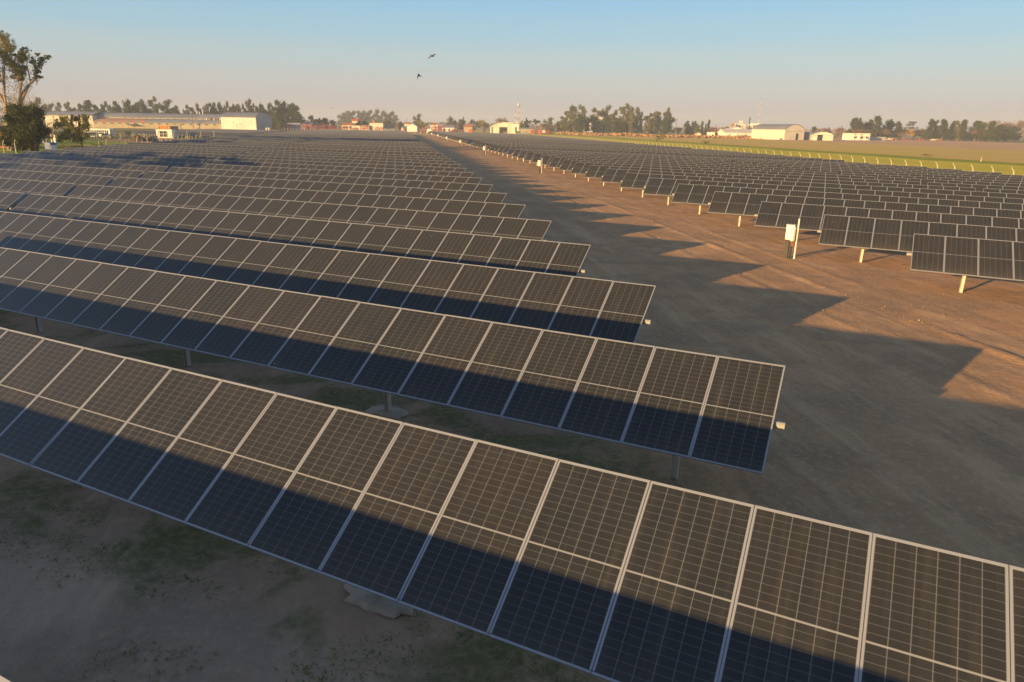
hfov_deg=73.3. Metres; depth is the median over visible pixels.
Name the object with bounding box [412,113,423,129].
tree
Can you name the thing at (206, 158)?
solar table
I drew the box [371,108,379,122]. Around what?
eucalyptus tree
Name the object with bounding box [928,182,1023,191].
solar table
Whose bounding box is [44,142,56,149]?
toilet cabin
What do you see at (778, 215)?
solar table
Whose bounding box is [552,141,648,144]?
solar table
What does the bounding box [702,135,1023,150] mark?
brown field
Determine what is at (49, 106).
eucalyptus tree
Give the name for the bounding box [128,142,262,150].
solar table
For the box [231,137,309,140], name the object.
solar table
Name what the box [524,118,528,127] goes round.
tree
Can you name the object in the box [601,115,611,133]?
eucalyptus tree
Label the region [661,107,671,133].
eucalyptus tree
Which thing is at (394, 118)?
eucalyptus tree
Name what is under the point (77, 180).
solar table
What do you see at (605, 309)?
solar table
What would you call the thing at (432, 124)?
house
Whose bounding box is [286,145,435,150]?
solar table
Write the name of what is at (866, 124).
tree
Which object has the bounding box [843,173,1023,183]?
solar table
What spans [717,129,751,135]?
long shed
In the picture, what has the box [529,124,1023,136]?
distant woods
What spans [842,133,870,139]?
white house
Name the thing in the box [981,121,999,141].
dense tree
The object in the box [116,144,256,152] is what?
solar table
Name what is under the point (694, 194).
solar table
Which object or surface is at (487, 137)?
solar table
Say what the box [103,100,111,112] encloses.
eucalyptus tree
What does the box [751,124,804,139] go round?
arched hangar
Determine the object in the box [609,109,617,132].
eucalyptus tree
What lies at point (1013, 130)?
dense tree
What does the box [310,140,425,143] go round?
solar table
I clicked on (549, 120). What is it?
tree
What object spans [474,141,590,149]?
solar table
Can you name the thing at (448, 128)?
grey shed
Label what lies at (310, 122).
house
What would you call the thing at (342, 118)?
eucalyptus tree
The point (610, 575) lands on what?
solar table
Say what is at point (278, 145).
solar table
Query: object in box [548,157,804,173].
solar table
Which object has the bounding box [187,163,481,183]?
solar table
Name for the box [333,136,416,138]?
solar table
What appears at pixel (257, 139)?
solar table
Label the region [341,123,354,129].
white house
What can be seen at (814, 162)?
solar table
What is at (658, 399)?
solar table
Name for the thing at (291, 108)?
dense tree
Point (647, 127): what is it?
eucalyptus tree
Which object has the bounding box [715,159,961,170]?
solar table
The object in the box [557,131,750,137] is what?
weeds
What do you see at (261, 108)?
eucalyptus tree
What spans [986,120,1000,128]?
tree
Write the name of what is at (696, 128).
tree
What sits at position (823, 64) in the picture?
sky
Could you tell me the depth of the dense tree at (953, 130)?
587.46 m
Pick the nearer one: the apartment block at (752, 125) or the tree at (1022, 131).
the tree at (1022, 131)
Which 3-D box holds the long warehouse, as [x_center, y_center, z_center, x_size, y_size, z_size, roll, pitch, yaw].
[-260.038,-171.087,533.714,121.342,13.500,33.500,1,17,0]
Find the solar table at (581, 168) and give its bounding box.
[571,162,874,180]
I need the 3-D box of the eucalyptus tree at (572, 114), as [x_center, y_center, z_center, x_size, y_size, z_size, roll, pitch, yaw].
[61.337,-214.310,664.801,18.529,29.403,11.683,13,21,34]
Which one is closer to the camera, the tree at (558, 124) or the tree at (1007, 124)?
the tree at (558, 124)
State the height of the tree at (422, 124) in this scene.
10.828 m
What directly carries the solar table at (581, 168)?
on the ground at (888, 431)
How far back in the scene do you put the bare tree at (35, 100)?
142.47 m
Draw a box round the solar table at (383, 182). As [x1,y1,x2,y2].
[167,167,492,191]
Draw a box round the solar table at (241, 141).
[181,139,291,144]
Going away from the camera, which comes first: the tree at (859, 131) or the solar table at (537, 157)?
the solar table at (537, 157)
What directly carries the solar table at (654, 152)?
on the ground at (888, 431)
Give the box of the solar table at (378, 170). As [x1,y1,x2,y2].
[205,160,472,176]
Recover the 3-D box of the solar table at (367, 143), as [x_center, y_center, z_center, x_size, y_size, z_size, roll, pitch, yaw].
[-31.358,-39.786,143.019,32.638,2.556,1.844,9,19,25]
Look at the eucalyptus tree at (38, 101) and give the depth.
614.79 m
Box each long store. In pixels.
[352,125,369,129]
[370,123,385,129]
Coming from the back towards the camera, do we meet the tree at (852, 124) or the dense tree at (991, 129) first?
the tree at (852, 124)
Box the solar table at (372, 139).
[323,138,420,140]
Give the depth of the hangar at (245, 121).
522.15 m
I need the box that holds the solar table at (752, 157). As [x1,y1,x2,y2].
[656,152,844,161]
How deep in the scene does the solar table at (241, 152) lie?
102.95 m
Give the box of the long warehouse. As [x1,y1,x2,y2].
[93,112,221,128]
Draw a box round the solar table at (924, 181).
[881,177,1023,186]
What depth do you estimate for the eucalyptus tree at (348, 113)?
1084.32 m
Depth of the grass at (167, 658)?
9.49 m
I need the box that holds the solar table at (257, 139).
[210,138,302,141]
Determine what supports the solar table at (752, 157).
on the ground at (888, 431)
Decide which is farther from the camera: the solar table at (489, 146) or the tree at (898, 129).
the tree at (898, 129)
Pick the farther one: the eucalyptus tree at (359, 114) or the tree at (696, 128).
the eucalyptus tree at (359, 114)
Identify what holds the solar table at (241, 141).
on the ground at (888, 431)
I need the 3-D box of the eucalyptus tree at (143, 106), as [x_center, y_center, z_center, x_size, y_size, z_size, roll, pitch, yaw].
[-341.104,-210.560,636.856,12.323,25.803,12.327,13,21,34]
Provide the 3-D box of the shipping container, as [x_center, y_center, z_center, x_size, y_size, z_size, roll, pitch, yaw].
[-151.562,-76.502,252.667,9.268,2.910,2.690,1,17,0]
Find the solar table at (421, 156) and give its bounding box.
[261,149,446,158]
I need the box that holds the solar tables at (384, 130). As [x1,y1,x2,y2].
[319,129,507,134]
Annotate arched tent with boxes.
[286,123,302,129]
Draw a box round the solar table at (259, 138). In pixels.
[210,137,306,141]
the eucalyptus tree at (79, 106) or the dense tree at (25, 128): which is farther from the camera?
the eucalyptus tree at (79, 106)
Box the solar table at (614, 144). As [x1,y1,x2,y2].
[572,143,669,146]
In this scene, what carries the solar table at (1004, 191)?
on the ground at (888, 431)
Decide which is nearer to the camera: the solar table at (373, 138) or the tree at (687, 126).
the solar table at (373, 138)
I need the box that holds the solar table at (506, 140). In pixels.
[463,139,561,145]
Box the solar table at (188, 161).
[20,151,204,166]
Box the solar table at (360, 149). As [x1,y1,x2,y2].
[281,146,437,152]
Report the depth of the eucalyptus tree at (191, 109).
601.90 m
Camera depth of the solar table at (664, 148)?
161.38 m
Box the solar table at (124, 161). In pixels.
[0,153,187,171]
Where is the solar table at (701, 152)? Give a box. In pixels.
[624,149,783,155]
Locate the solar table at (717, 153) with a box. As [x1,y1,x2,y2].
[634,150,799,156]
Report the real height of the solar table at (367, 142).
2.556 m
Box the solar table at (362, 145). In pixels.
[297,143,431,147]
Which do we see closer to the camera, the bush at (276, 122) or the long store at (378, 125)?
the bush at (276, 122)
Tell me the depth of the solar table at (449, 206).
40.60 m
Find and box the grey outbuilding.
[870,137,885,139]
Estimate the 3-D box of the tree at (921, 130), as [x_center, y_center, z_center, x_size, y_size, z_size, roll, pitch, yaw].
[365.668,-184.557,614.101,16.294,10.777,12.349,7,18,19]
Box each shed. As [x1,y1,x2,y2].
[442,125,454,131]
[519,127,534,132]
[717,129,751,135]
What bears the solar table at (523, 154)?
on the ground at (888, 431)
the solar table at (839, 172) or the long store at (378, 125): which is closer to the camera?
the solar table at (839, 172)
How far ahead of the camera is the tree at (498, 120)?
672.26 m
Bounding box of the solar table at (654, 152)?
[645,151,822,159]
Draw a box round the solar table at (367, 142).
[309,141,427,144]
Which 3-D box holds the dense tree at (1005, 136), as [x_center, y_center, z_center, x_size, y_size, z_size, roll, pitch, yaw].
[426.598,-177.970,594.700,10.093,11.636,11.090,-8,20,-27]
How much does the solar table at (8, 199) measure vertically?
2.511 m
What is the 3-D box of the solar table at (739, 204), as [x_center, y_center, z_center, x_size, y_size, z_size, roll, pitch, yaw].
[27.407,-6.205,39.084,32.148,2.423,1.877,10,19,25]
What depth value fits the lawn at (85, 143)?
172.95 m
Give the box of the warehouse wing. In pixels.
[45,111,103,127]
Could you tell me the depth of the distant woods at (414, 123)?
1600.19 m
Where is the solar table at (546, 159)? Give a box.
[541,155,776,170]
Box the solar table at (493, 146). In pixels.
[490,144,630,153]
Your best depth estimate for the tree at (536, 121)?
682.03 m
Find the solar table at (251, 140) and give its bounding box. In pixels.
[197,138,299,142]
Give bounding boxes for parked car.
[89,132,98,137]
[100,133,113,137]
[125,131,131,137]
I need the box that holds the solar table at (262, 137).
[222,136,312,139]
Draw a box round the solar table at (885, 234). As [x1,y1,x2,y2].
[817,214,1023,262]
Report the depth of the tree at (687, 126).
696.43 m
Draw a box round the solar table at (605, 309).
[0,211,655,342]
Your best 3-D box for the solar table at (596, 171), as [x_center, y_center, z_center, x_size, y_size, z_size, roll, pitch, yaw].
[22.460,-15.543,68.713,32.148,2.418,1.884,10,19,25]
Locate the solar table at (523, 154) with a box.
[518,151,711,163]
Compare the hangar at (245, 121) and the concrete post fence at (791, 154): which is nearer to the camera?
the concrete post fence at (791, 154)
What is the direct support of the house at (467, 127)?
on the ground at (888, 431)
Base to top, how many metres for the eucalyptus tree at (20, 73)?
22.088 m
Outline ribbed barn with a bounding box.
[490,122,513,133]
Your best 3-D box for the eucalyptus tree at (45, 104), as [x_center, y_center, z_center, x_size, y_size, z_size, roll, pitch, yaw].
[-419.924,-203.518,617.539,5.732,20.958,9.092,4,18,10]
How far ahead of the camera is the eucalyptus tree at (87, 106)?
608.60 m
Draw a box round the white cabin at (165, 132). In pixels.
[155,129,176,137]
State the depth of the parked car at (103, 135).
236.62 m
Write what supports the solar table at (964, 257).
on the ground at (888, 431)
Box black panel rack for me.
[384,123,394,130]
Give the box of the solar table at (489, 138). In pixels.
[455,137,528,142]
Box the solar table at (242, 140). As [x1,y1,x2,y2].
[189,139,295,142]
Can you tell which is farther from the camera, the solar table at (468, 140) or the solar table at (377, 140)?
the solar table at (468, 140)
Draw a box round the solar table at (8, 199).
[0,191,24,210]
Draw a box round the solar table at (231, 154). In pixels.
[83,146,238,156]
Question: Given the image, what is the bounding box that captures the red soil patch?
[97,138,188,142]
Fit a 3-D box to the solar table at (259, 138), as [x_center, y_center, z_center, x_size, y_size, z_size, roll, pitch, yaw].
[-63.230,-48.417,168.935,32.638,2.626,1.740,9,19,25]
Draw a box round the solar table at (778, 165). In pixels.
[756,163,1023,176]
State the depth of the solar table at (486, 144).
158.63 m
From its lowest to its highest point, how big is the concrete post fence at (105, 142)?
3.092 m
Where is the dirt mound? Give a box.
[128,134,146,140]
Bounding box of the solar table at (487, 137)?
[451,136,523,139]
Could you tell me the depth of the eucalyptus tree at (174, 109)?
608.16 m
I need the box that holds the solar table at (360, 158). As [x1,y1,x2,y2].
[243,153,454,163]
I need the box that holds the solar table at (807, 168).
[781,166,1023,178]
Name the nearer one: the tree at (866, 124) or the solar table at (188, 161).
the solar table at (188, 161)
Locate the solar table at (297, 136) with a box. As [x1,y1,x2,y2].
[259,135,324,138]
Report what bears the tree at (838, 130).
on the ground at (888, 431)
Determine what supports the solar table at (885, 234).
on the ground at (888, 431)
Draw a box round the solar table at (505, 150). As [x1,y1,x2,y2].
[501,148,665,158]
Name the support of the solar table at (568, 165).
on the ground at (888, 431)
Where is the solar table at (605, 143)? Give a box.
[562,142,661,145]
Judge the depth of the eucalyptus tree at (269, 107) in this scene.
619.80 m
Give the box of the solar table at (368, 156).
[253,151,450,160]
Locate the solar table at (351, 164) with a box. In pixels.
[220,157,465,171]
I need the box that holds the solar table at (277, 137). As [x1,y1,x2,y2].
[232,136,318,138]
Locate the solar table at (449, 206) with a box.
[109,177,525,217]
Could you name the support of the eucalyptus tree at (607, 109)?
on the ground at (888, 431)
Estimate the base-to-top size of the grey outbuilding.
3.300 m
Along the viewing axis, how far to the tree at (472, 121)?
689.63 m
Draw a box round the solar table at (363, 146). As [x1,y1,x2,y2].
[291,143,433,148]
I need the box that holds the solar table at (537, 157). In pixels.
[531,154,751,166]
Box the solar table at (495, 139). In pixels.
[462,138,550,144]
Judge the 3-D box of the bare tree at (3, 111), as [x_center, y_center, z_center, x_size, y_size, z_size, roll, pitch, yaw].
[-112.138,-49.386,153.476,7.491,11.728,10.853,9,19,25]
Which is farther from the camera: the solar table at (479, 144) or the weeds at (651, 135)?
the weeds at (651, 135)
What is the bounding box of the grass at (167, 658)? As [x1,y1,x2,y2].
[0,331,630,681]
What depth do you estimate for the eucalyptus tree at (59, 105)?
639.31 m
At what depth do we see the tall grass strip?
216.56 m
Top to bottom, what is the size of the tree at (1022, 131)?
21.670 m
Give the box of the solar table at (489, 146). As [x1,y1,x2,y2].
[486,144,614,149]
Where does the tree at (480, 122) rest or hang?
on the ground at (888, 431)
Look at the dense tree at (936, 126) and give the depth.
592.92 m
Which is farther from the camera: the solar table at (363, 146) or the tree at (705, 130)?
the tree at (705, 130)
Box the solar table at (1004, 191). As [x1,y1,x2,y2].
[984,188,1023,193]
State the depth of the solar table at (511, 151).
127.27 m
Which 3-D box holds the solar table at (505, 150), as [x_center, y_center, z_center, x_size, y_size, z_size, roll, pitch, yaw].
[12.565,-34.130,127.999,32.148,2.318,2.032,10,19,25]
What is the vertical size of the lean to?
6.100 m
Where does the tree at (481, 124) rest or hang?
on the ground at (888, 431)
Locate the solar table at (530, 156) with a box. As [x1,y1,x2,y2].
[524,152,730,165]
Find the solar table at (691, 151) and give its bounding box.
[615,148,759,153]
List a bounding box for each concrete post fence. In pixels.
[0,134,199,153]
[543,135,1020,174]
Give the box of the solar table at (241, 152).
[100,145,247,154]
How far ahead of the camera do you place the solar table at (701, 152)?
138.21 m
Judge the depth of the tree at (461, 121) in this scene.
698.44 m
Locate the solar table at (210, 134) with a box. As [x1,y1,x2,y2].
[176,132,239,137]
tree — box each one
[0,30,51,150]
[0,82,54,148]
[0,94,25,125]
[0,100,53,152]
[29,97,44,120]
[42,103,47,123]
[46,103,54,111]
[46,118,55,141]
[52,113,90,147]
[55,102,61,110]
[63,102,72,110]
[75,104,83,111]
[82,100,94,111]
[99,104,104,111]
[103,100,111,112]
[108,100,122,112]
[121,99,133,112]
[131,104,140,112]
[134,99,149,112]
[146,96,158,112]
[152,104,158,112]
[156,99,172,113]
[170,105,180,113]
[185,104,196,113]
[195,103,201,113]
[202,102,211,113]
[210,102,218,113]
[217,101,224,113]
[223,101,230,112]
[228,104,237,111]
[245,98,253,112]
[252,103,258,112]
[257,102,266,112]
[266,102,273,126]
[268,99,284,127]
[278,100,286,123]
[281,111,294,125]
[286,102,301,122]
[293,112,301,122]
[308,115,317,123]
[322,118,328,127]
[337,112,345,124]
[341,110,351,122]
[346,110,355,122]
[355,110,364,123]
[362,109,374,124]
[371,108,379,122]
[377,110,387,122]
[387,111,394,120]
[391,114,399,126]
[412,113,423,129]
[416,120,428,130]
[447,116,455,126]
[455,121,462,129]
[458,119,465,129]
[467,119,476,129]
[475,120,491,131]
[475,123,490,131]
[494,117,507,123]
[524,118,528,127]
[528,119,540,123]
[535,123,545,130]
[542,117,554,131]
[554,121,562,130]
[556,116,565,132]
[560,111,570,131]
[567,104,583,132]
[571,114,586,131]
[578,104,586,131]
[583,116,590,131]
[588,116,600,132]
[589,107,605,132]
[600,104,611,132]
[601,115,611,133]
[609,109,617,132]
[609,119,624,132]
[617,103,632,132]
[627,106,636,132]
[633,107,640,132]
[638,111,642,132]
[641,113,656,133]
[650,111,661,133]
[659,116,670,133]
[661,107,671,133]
[666,113,675,132]
[672,127,682,134]
[683,120,690,134]
[691,121,698,131]
[693,123,699,133]
[699,121,703,134]
[703,123,706,134]
[708,127,719,131]
[816,128,828,131]
[834,128,843,137]
[845,117,863,132]
[851,128,871,132]
[852,118,864,132]
[863,121,869,132]
[865,129,891,136]
[867,115,883,136]
[868,119,873,131]
[880,124,887,136]
[884,118,894,137]
[893,121,903,138]
[896,128,914,138]
[904,121,917,131]
[914,128,924,137]
[922,118,936,140]
[929,119,938,139]
[934,119,953,140]
[946,128,955,140]
[949,121,956,140]
[952,120,961,140]
[956,126,979,140]
[959,119,969,140]
[967,120,985,140]
[977,122,990,140]
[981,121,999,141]
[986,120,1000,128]
[986,129,1004,141]
[996,122,1012,129]
[997,119,1023,132]
[997,124,1006,141]
[1002,128,1012,141]
[1003,126,1020,141]
[1012,132,1021,140]
[1017,120,1023,139]
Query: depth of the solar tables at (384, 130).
425.05 m
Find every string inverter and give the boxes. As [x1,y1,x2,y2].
[538,160,541,172]
[783,219,799,258]
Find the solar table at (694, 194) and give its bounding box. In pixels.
[671,184,1023,213]
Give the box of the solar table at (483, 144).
[479,142,591,149]
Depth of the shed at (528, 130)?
669.33 m
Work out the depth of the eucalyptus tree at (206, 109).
619.55 m
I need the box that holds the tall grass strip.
[535,133,1023,165]
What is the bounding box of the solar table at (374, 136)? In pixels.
[358,136,414,137]
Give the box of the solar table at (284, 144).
[172,140,287,145]
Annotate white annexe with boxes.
[514,124,518,133]
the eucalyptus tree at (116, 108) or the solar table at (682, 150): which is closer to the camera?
the solar table at (682, 150)
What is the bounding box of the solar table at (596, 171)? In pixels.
[584,165,920,186]
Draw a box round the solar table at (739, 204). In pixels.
[707,191,1023,225]
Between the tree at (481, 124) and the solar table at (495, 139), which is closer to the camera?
the solar table at (495, 139)
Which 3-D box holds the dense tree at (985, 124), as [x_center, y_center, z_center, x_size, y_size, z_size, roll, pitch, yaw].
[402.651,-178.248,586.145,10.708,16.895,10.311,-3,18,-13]
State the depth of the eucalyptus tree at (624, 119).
678.38 m
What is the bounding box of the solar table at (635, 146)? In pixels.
[574,143,691,148]
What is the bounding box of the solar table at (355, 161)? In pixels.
[232,155,459,167]
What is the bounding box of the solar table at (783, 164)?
[735,161,1001,173]
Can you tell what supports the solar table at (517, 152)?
on the ground at (888, 431)
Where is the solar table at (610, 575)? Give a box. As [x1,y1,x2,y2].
[0,327,1023,681]
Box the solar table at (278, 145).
[162,140,282,146]
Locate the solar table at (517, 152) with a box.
[511,149,694,161]
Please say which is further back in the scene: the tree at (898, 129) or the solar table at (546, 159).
the tree at (898, 129)
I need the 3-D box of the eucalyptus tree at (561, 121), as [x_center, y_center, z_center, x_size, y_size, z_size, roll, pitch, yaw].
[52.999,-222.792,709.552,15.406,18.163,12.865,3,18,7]
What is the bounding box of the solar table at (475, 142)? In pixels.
[472,141,580,148]
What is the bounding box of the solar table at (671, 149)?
[600,146,736,151]
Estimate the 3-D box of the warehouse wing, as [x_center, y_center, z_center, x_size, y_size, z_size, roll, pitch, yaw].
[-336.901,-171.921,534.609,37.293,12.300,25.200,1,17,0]
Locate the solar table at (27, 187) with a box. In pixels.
[0,178,74,202]
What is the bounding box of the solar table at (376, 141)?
[335,140,416,142]
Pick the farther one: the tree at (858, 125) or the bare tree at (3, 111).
the tree at (858, 125)
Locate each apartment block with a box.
[734,123,745,128]
[748,123,759,127]
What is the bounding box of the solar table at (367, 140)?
[316,139,423,142]
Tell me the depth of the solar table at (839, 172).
75.40 m
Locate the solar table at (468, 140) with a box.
[465,139,560,146]
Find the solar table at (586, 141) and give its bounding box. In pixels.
[542,140,634,143]
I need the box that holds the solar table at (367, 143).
[304,141,428,145]
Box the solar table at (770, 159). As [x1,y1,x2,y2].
[670,155,868,163]
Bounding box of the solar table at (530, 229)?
[66,184,551,240]
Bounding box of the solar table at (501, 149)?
[497,146,652,156]
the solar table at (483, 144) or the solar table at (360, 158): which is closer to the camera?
the solar table at (360, 158)
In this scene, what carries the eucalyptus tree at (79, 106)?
on the ground at (888, 431)
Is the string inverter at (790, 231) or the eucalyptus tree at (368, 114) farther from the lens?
the eucalyptus tree at (368, 114)
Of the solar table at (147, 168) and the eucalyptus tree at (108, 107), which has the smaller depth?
the solar table at (147, 168)
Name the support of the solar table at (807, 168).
on the ground at (888, 431)
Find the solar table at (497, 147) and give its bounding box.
[493,145,641,151]
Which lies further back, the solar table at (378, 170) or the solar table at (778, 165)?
the solar table at (778, 165)
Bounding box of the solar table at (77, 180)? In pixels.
[0,169,112,193]
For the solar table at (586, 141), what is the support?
on the ground at (888, 431)
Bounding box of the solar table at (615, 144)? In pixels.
[563,142,672,146]
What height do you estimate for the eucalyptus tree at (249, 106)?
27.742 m
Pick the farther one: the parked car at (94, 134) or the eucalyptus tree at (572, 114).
the eucalyptus tree at (572, 114)
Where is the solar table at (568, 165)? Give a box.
[559,160,836,176]
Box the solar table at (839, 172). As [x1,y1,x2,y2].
[810,169,1023,180]
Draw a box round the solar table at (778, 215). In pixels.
[754,201,1023,240]
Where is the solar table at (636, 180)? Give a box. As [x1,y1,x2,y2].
[620,173,1023,198]
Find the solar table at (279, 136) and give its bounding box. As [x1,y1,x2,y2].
[237,135,319,138]
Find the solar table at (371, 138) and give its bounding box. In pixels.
[326,137,408,139]
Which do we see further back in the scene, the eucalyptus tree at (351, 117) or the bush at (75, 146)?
the eucalyptus tree at (351, 117)
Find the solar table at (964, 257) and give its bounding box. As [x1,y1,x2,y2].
[906,234,1023,292]
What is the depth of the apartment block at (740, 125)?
905.27 m
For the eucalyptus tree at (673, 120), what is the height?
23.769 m
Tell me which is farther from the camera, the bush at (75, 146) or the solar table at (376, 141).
the solar table at (376, 141)
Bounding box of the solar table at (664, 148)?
[598,146,724,150]
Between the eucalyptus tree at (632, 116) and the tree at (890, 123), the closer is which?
the tree at (890, 123)
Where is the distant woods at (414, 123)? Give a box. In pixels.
[1,117,535,128]
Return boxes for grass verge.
[473,131,1023,174]
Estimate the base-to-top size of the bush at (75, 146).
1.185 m
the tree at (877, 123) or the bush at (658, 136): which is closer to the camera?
the bush at (658, 136)
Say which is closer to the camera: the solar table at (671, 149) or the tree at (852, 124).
the solar table at (671, 149)
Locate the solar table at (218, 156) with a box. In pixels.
[64,147,227,159]
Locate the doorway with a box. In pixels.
[499,127,506,132]
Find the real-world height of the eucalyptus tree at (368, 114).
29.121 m
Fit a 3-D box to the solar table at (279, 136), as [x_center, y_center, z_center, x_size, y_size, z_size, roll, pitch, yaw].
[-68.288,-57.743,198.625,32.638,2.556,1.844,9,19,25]
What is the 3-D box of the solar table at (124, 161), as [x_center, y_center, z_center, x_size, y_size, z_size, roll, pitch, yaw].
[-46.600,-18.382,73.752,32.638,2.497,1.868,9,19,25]
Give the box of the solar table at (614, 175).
[600,169,975,192]
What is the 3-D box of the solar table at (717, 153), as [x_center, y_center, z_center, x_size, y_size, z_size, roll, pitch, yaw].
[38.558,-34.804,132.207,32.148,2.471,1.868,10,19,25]
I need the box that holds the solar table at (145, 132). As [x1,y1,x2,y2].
[132,131,155,135]
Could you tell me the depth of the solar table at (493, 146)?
147.44 m
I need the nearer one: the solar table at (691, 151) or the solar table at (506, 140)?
the solar table at (691, 151)
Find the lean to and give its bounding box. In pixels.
[803,132,813,139]
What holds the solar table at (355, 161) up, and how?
on the ground at (888, 431)
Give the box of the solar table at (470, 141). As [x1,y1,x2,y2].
[468,140,571,146]
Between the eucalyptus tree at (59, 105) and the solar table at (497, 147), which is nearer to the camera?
the solar table at (497, 147)
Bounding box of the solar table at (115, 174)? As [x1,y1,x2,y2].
[0,162,143,185]
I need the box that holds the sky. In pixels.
[0,0,1023,131]
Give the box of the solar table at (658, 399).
[0,247,785,479]
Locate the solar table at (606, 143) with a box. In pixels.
[554,141,645,144]
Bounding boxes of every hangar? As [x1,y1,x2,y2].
[220,112,271,129]
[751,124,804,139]
[810,131,833,140]
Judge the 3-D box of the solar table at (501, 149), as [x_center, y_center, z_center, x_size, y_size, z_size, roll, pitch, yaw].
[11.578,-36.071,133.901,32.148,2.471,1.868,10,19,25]
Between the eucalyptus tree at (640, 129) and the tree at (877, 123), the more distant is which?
the eucalyptus tree at (640, 129)
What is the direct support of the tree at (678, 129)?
on the ground at (888, 431)
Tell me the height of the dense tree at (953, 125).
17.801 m
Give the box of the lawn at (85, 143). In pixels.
[0,139,145,153]
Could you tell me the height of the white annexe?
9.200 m
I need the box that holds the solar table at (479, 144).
[477,142,597,146]
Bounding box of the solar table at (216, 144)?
[152,141,276,146]
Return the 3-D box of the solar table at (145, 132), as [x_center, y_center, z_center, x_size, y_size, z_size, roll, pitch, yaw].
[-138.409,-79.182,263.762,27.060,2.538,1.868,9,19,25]
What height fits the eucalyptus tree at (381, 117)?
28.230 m
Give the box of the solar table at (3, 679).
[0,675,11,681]
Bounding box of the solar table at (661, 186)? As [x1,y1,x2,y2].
[643,178,1023,205]
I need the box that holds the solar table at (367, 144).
[300,142,430,146]
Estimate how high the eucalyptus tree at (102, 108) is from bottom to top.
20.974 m
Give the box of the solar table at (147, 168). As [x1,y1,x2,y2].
[0,157,167,177]
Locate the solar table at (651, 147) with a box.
[591,145,711,149]
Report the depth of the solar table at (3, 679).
5.03 m
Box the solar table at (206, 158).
[42,149,215,162]
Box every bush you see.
[57,144,81,147]
[272,120,280,129]
[654,133,666,140]
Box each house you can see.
[306,120,312,129]
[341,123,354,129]
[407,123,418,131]
[430,123,435,130]
[463,124,472,131]
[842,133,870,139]
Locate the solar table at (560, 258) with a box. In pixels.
[10,194,590,275]
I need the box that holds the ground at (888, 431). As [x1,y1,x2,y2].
[0,119,1023,681]
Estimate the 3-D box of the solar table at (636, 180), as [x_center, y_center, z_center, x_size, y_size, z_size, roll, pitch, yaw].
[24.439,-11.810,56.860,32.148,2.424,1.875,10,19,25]
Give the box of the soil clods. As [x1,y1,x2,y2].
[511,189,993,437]
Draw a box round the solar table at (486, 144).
[484,143,604,151]
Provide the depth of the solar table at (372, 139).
184.44 m
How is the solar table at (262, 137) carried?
on the ground at (888, 431)
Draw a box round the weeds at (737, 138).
[713,137,764,138]
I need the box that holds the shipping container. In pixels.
[84,128,114,136]
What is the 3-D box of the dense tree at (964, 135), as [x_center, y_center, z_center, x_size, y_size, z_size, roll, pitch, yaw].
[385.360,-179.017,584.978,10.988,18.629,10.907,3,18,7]
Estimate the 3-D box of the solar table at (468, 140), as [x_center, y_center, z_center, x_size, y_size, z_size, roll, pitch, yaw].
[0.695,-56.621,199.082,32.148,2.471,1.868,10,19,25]
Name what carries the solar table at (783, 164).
on the ground at (888, 431)
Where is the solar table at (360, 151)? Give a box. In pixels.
[267,147,442,155]
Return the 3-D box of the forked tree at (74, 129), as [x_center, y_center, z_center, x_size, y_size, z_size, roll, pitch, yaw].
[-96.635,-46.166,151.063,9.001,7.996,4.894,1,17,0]
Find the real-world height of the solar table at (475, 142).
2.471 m
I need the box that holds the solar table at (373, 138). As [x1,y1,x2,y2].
[334,137,418,139]
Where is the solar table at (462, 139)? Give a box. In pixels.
[461,138,551,144]
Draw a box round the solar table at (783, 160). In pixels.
[685,156,882,164]
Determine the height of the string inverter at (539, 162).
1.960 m
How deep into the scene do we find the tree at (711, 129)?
654.80 m
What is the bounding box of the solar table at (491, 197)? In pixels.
[142,171,506,202]
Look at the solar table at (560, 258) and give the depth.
27.97 m
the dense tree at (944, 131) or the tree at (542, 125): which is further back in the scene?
the tree at (542, 125)
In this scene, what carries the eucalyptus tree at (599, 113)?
on the ground at (888, 431)
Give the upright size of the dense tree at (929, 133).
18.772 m
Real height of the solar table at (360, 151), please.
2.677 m
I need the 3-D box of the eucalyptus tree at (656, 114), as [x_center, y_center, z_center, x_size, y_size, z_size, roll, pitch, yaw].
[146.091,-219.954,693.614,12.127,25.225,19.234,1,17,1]
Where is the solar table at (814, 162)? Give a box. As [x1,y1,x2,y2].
[698,157,926,168]
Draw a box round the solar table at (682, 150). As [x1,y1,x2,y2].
[607,147,747,152]
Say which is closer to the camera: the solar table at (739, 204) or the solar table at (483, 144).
the solar table at (739, 204)
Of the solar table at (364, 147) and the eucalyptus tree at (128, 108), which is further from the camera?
the eucalyptus tree at (128, 108)
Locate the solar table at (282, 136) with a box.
[245,135,322,138]
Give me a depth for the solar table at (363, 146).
125.03 m
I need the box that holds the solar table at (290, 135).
[256,134,329,136]
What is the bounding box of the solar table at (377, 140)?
[336,139,421,141]
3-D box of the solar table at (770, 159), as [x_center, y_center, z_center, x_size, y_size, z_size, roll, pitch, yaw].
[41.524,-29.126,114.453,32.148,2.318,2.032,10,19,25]
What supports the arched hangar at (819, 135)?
on the ground at (888, 431)
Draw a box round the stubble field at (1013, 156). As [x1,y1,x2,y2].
[536,132,1023,162]
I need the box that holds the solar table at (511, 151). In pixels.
[507,149,669,159]

